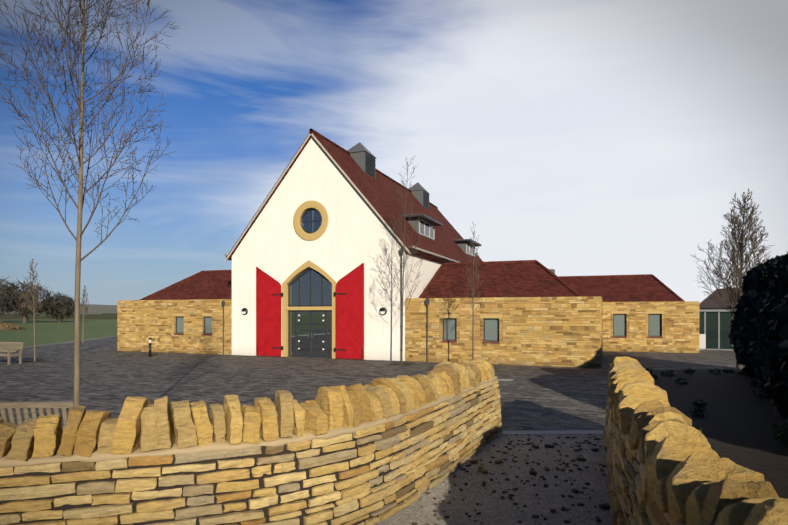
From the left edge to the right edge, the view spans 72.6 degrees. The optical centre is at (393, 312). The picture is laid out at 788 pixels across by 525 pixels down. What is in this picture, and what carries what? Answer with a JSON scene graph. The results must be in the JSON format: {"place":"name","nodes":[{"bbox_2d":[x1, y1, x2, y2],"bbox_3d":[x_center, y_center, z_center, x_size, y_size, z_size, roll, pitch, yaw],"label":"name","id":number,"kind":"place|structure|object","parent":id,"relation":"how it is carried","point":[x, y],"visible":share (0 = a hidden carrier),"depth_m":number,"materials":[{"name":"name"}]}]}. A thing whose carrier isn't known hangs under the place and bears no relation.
{"place":"outdoors","nodes":[
{"label":"outdoors","id":0,"kind":"place"},
{"bbox_2d":[0,314,117,348],"bbox_3d":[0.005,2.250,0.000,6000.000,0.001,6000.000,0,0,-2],"label":"terrain","id":1,"kind":"structure","parent":0,"point":[48,331],"depth_m":63.12,"materials":[{"name":"green plant"}]},
{"bbox_2d":[0,321,25,329],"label":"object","id":2,"kind":"object","parent":1,"relation":"on","point":[7,326],"depth_m":70.02,"materials":[{"name":"beige stone"}]},
{"bbox_2d":[0,287,67,322],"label":"distant tree trunks","id":3,"kind":"object","parent":1,"relation":"on","point":[24,318],"depth_m":117.15,"materials":[{"name":"brown plant"}]},
{"bbox_2d":[0,276,81,320],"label":"distant trees","id":4,"kind":"object","parent":3,"relation":"on","point":[48,304],"depth_m":117.29,"materials":[{"name":"green plant"}]},
{"bbox_2d":[0,313,117,318],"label":"field hedge line","id":5,"kind":"object","parent":1,"relation":"on","point":[95,316],"depth_m":172.81,"materials":[{"name":"green plant"}]},
{"bbox_2d":[0,304,117,313],"bbox_3d":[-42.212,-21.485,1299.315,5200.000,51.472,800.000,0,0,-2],"label":"distant hills","id":6,"kind":"structure","parent":0,"point":[95,308],"depth_m":984.00,"materials":[{"name":"grey"}]},
{"bbox_2d":[4,336,116,350],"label":"pavement kerb","id":7,"kind":"structure","parent":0,"point":[64,342],"depth_m":38.47,"materials":[{"name":"grey concrete"}]},
{"bbox_2d":[232,137,442,360],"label":"hall walls","id":8,"kind":"structure","parent":0,"point":[274,245],"depth_m":26.31,"materials":[{"name":"white paint"}]},
{"bbox_2d":[241,308,247,314],"bbox_3d":[-7.822,-0.050,28.032,0.380,0.380,0.094,0,0,22],"label":"bulkhead light","id":9,"kind":"object","parent":8,"relation":"attached to","point":[244,311],"depth_m":27.99,"materials":[{"name":"black metal"}]},
{"bbox_2d":[282,260,336,358],"bbox_3d":[-4.169,-0.170,26.800,3.120,4.840,0.370,0,0,22],"label":"arch surround","id":10,"kind":"object","parent":8,"relation":"attached to","point":[296,273],"depth_m":26.82,"materials":[{"name":"beige stone"}]},
{"bbox_2d":[256,267,280,355],"bbox_3d":[-6.409,-0.065,27.419,1.480,4.570,0.082,0,0,22],"label":"barn door","id":11,"kind":"structure","parent":10,"relation":"attached to","point":[268,320],"depth_m":27.42,"materials":[{"name":"red paint"}]},
{"bbox_2d":[257,293,282,354],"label":"shutter hinges","id":12,"kind":"object","parent":11,"relation":"attached to","point":[281,347],"depth_m":27.16,"materials":[{"name":"black metal"}]},
{"bbox_2d":[288,268,331,357],"bbox_3d":[-4.171,-0.020,26.796,2.600,4.540,0.120,0,0,22],"label":"entrance door","id":13,"kind":"structure","parent":10,"relation":"in","point":[309,333],"depth_m":26.82,"materials":[{"name":"grey glass"}]},
{"bbox_2d":[336,263,363,358],"bbox_3d":[-2.114,-0.065,25.715,1.480,4.570,0.082,0,0,22],"label":"barn door","id":14,"kind":"structure","parent":10,"relation":"attached to","point":[350,321],"depth_m":25.66,"materials":[{"name":"red paint"}]},
{"bbox_2d":[334,292,362,358],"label":"shutter hinges","id":15,"kind":"object","parent":14,"relation":"attached to","point":[335,293],"depth_m":25.85,"materials":[{"name":"black metal"}]},
{"bbox_2d":[293,200,328,240],"bbox_3d":[-4.086,-4.550,26.738,2.000,2.000,0.345,0,0,22],"label":"window surround","id":16,"kind":"object","parent":8,"relation":"attached to","point":[302,208],"depth_m":26.59,"materials":[{"name":"brown stone"}]},
{"bbox_2d":[301,208,321,233],"bbox_3d":[-4.081,-4.550,26.749,1.290,1.290,0.080,0,0,22],"label":"round window glass","id":17,"kind":"object","parent":16,"relation":"attached to","point":[311,220],"depth_m":26.79,"materials":[{"name":"blue glass"}]},
{"bbox_2d":[226,129,482,262],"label":"hall roof","id":18,"kind":"structure","parent":8,"relation":"on","point":[379,191],"depth_m":29.03,"materials":[{"name":"red tile"}]},
{"bbox_2d":[224,134,458,262],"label":"roof trim","id":19,"kind":"structure","parent":18,"relation":"attached to","point":[376,212],"depth_m":26.49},
{"bbox_2d":[347,142,376,177],"bbox_3d":[-1.958,-8.575,30.867,1.430,2.450,1.620,0,0,22],"label":"roof vent","id":20,"kind":"object","parent":18,"relation":"on","point":[362,156],"depth_m":30.23,"materials":[{"name":"grey metal"}]},
{"bbox_2d":[409,182,428,208],"bbox_3d":[1.803,-8.575,40.348,1.430,2.450,1.620,0,0,22],"label":"roof vent","id":21,"kind":"object","parent":18,"relation":"on","point":[420,192],"depth_m":39.68,"materials":[{"name":"grey metal"}]},
{"bbox_2d":[402,214,442,240],"bbox_3d":[1.566,-4.625,30.679,1.540,1.328,3.590,0,0,22],"label":"dormer window","id":22,"kind":"structure","parent":18,"relation":"on","point":[427,223],"depth_m":29.93,"materials":[{"name":"grey"}]},
{"bbox_2d":[453,239,480,256],"bbox_3d":[5.484,-4.625,40.555,1.540,1.328,3.640,0,0,22],"label":"dormer window","id":23,"kind":"structure","parent":18,"relation":"on","point":[464,245],"depth_m":39.24,"materials":[{"name":"grey"}]},
{"bbox_2d":[379,307,386,314],"bbox_3d":[-0.525,-0.050,25.137,0.380,0.380,0.094,0,0,22],"label":"bulkhead light","id":24,"kind":"object","parent":8,"relation":"attached to","point":[382,310],"depth_m":25.10,"materials":[{"name":"silver metal"}]},
{"bbox_2d":[399,248,403,349],"bbox_3d":[0.346,-0.360,24.783,0.200,5.220,0.150,0,0,22],"label":"downspout","id":25,"kind":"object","parent":8,"relation":"attached to","point":[401,252],"depth_m":24.75,"materials":[{"name":"grey metal"}]},
{"bbox_2d":[0,337,744,430],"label":"courtyard paving","id":26,"kind":"structure","parent":0,"point":[532,398],"depth_m":18.50,"materials":[{"name":"grey stone"}]},
{"bbox_2d":[0,342,23,364],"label":"bench","id":27,"kind":"object","parent":26,"relation":"on","point":[14,349],"depth_m":23.50,"materials":[{"name":"brown wood"}]},
{"bbox_2d":[22,360,47,362],"bbox_3d":[-16.398,2.240,24.480,1.000,0.012,1.000,0,0,22],"label":"grate","id":28,"kind":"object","parent":26,"relation":"on","point":[33,361],"depth_m":24.39,"materials":[{"name":"grey metal"}]},
{"bbox_2d":[23,259,43,360],"bbox_3d":[-16.439,-0.080,24.453,0.798,4.760,0.960,0,0,-2],"label":"court tree","id":29,"kind":"object","parent":28,"relation":"on","point":[33,289],"depth_m":24.41,"materials":[{"name":"brown plant"}]},
{"bbox_2d":[0,401,72,428],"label":"bench","id":30,"kind":"object","parent":26,"relation":"on","point":[48,406],"depth_m":7.84,"materials":[{"name":"brown wood"}]},
{"bbox_2d":[80,285,88,342],"bbox_3d":[-22.706,0.136,39.320,0.751,4.331,0.678,0,0,-2],"label":"court tree","id":31,"kind":"object","parent":26,"relation":"on","point":[84,296],"depth_m":39.26,"materials":[{"name":"brown plant"}]},
{"bbox_2d":[0,0,179,408],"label":"tree","id":32,"kind":"object","parent":26,"relation":"on","point":[81,196],"depth_m":7.38,"materials":[{"name":"brown plant"}]},
{"bbox_2d":[149,338,151,356],"bbox_3d":[-12.332,1.761,27.113,0.140,0.970,0.140,0,0,-2],"label":"bollard light","id":33,"kind":"object","parent":26,"relation":"on","point":[150,348],"depth_m":27.07,"materials":[{"name":"black metal"}]},
{"bbox_2d":[118,299,231,352],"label":"wing walls","id":34,"kind":"structure","parent":26,"relation":"on","point":[150,307],"depth_m":30.01,"materials":[{"name":"beige stone"}]},
{"bbox_2d":[117,299,231,354],"bbox_3d":[-12.398,0.776,29.883,8.163,2.944,0.039,0,0,22],"label":"wing","id":35,"kind":"object","parent":34,"relation":"attached to","point":[191,323],"depth_m":29.83,"materials":[{"name":"beige stone"}]},
{"bbox_2d":[140,270,231,299],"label":"wing roof","id":36,"kind":"structure","parent":34,"relation":"on","point":[211,284],"depth_m":32.10,"materials":[{"name":"red tile"}]},
{"bbox_2d":[172,313,213,335],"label":"window lintels and sills","id":37,"kind":"object","parent":34,"relation":"in","point":[183,314],"depth_m":29.55,"materials":[{"name":"beige stone"}]},
{"bbox_2d":[176,316,211,333],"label":"wing windows","id":38,"kind":"structure","parent":34,"relation":"in","point":[207,324],"depth_m":29.21,"materials":[{"name":"grey glass"}]},
{"bbox_2d":[221,300,225,354],"bbox_3d":[-9.070,0.800,28.519,0.200,2.900,0.150,0,0,22],"label":"rain pipe","id":39,"kind":"object","parent":34,"relation":"attached to","point":[223,302],"depth_m":28.49,"materials":[{"name":"grey metal"}]},
{"bbox_2d":[0,376,497,524],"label":"dry stone wall","id":40,"kind":"structure","parent":26,"relation":"on","point":[95,457],"depth_m":4.87,"materials":[{"name":"beige stone"}]},
{"bbox_2d":[0,359,494,460],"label":"coping stones","id":41,"kind":"object","parent":40,"relation":"on","point":[144,424],"depth_m":4.86,"materials":[{"name":"beige stone"}]},
{"bbox_2d":[0,380,502,524],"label":"wall stones","id":42,"kind":"object","parent":26,"relation":"on","point":[418,463],"depth_m":4.98,"materials":[{"name":"beige stone"}]},
{"bbox_2d":[377,156,422,363],"bbox_3d":[0.296,-2.177,23.085,2.054,8.956,2.335,0,0,-2],"label":"hall tree","id":43,"kind":"object","parent":26,"relation":"on","point":[403,260],"depth_m":23.02,"materials":[{"name":"brown plant"}]},
{"bbox_2d":[387,363,415,365],"bbox_3d":[0.333,2.240,23.234,1.000,0.012,1.000,0,0,22],"label":"grate","id":44,"kind":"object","parent":26,"relation":"on","point":[405,364],"depth_m":22.99,"materials":[{"name":"grey metal"}]},
{"bbox_2d":[405,296,600,366],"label":"wing walls","id":45,"kind":"structure","parent":26,"relation":"on","point":[481,330],"depth_m":23.16,"materials":[{"name":"stone"}]},
{"bbox_2d":[425,298,429,361],"bbox_3d":[1.517,0.800,24.319,0.200,2.900,0.150,0,0,22],"label":"rain pipe","id":46,"kind":"object","parent":45,"relation":"attached to","point":[427,300],"depth_m":24.29,"materials":[{"name":"grey"}]},
{"bbox_2d":[439,314,502,343],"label":"sill","id":47,"kind":"structure","parent":45,"relation":"attached to","point":[481,315],"depth_m":23.47,"materials":[{"name":"brown stone"}]},
{"bbox_2d":[443,318,498,341],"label":"wing windows","id":48,"kind":"structure","parent":47,"relation":"attached to","point":[491,329],"depth_m":23.55,"materials":[{"name":"grey glass"}]},
{"bbox_2d":[419,260,581,297],"bbox_3d":[6.340,-1.434,28.057,7.911,2.516,9.833,0,0,22],"label":"wing roof","id":49,"kind":"object","parent":45,"relation":"on","point":[526,278],"depth_m":26.09,"materials":[{"name":"tile"}]},
{"bbox_2d":[405,296,599,367],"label":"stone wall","id":50,"kind":"structure","parent":45,"relation":"attached to","point":[507,305],"depth_m":22.87,"materials":[{"name":"beige stone"}]},
{"bbox_2d":[600,296,602,367],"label":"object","id":51,"kind":"object","parent":45,"relation":"attached to","point":[601,326],"depth_m":23.31,"materials":[{"name":"beige stone"}]},
{"bbox_2d":[498,378,515,381],"bbox_3d":[3.682,2.237,17.729,0.600,0.018,0.600,0,0,22],"label":"drain cover","id":52,"kind":"object","parent":26,"relation":"on","point":[509,380],"depth_m":17.57,"materials":[{"name":"grey metal"}]},
{"bbox_2d":[501,430,602,434],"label":"paving edge setts","id":53,"kind":"structure","parent":26,"relation":"on","point":[543,432],"depth_m":9.97,"materials":[{"name":"grey stone"}]},
{"bbox_2d":[603,301,698,352],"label":"wing walls","id":54,"kind":"structure","parent":26,"relation":"on","point":[610,330],"depth_m":30.46,"materials":[{"name":"stone"}]},
{"bbox_2d":[558,274,683,301],"bbox_3d":[13.171,-1.299,36.118,11.130,2.345,9.003,0,0,22],"label":"wing roof","id":55,"kind":"object","parent":54,"relation":"on","point":[633,288],"depth_m":33.81,"materials":[{"name":"tile"}]},
{"bbox_2d":[610,311,664,337],"bbox_3d":[13.912,0.693,30.682,2.830,1.565,0.145,0,0,22],"label":"window stone","id":56,"kind":"object","parent":54,"relation":"attached to","point":[627,312],"depth_m":30.47,"materials":[{"name":"brown stone"}]},
{"bbox_2d":[613,314,661,336],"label":"wing windows","id":57,"kind":"structure","parent":56,"relation":"attached to","point":[620,325],"depth_m":30.56,"materials":[{"name":"grey glass"}]},
{"bbox_2d":[603,301,699,352],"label":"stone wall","id":58,"kind":"structure","parent":54,"relation":"attached to","point":[683,342],"depth_m":30.23,"materials":[{"name":"beige stone"}]},
{"bbox_2d":[699,309,735,350],"bbox_3d":[19.967,1.040,33.384,3.087,2.420,3.650,0,0,22],"label":"glazed link","id":59,"kind":"object","parent":26,"relation":"on","point":[714,330],"depth_m":31.91,"materials":[{"name":"green glass"}]},
{"bbox_2d":[689,188,774,368],"bbox_3d":[13.708,-1.297,21.269,2.752,7.197,2.862,0,0,-2],"label":"bare tree","id":60,"kind":"object","parent":26,"relation":"on","point":[741,247],"depth_m":21.32,"materials":[{"name":"brown plant"}]},
{"bbox_2d":[728,251,787,426],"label":"conifer hedge","id":61,"kind":"object","parent":26,"relation":"on","point":[758,336],"depth_m":11.63,"materials":[{"name":"green plant"}]},
{"bbox_2d":[0,0,787,304],"label":"sky","id":62,"kind":"structure","parent":0,"point":[576,137],"materials":[{"name":"blue"}]},
{"bbox_2d":[374,434,611,524],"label":"gravel path","id":63,"kind":"structure","parent":0,"point":[494,509],"depth_m":6.79,"materials":[{"name":"grey gravel"}]},
{"bbox_2d":[411,434,610,524],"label":"gravel loose stones","id":64,"kind":"object","parent":63,"relation":"on","point":[605,507],"depth_m":7.38,"materials":[{"name":"black gravel"}]},
{"bbox_2d":[648,369,787,498],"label":"planting bed","id":65,"kind":"object","parent":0,"point":[737,420],"depth_m":11.33,"materials":[{"name":"soil"}]},
{"bbox_2d":[602,388,669,524],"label":"wall stones","id":66,"kind":"object","parent":65,"relation":"on","point":[641,505],"depth_m":5.24,"materials":[{"name":"beige stone"}]},
{"bbox_2d":[616,421,685,524],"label":"dry stone wall","id":67,"kind":"structure","parent":65,"relation":"on","point":[641,470],"depth_m":4.53,"materials":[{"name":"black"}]},
{"bbox_2d":[607,356,787,524],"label":"coping stones","id":68,"kind":"object","parent":67,"relation":"on","point":[690,476],"depth_m":3.27,"materials":[{"name":"beige stone"}]},
{"bbox_2d":[645,368,787,443],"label":"bed plants","id":69,"kind":"object","parent":65,"relation":"on","point":[779,428],"depth_m":12.87,"materials":[{"name":"plant"}]},
{"bbox_2d":[699,288,737,309],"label":"roof","id":70,"kind":"structure","parent":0,"point":[707,303],"depth_m":85.87,"materials":[{"name":"grey tile"}]},
{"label":"tree pit soil","id":71,"kind":"structure","parent":0,"visible":0},
{"bbox_2d":[462,221,484,359],"bbox_3d":[3.204,-0.664,21.301,0.934,5.928,0.976,0,0,-2],"label":"tree","id":72,"kind":"object","parent":71,"relation":"on","point":[468,270],"depth_m":21.33,"materials":[{"name":"brown plant"}]}
]}

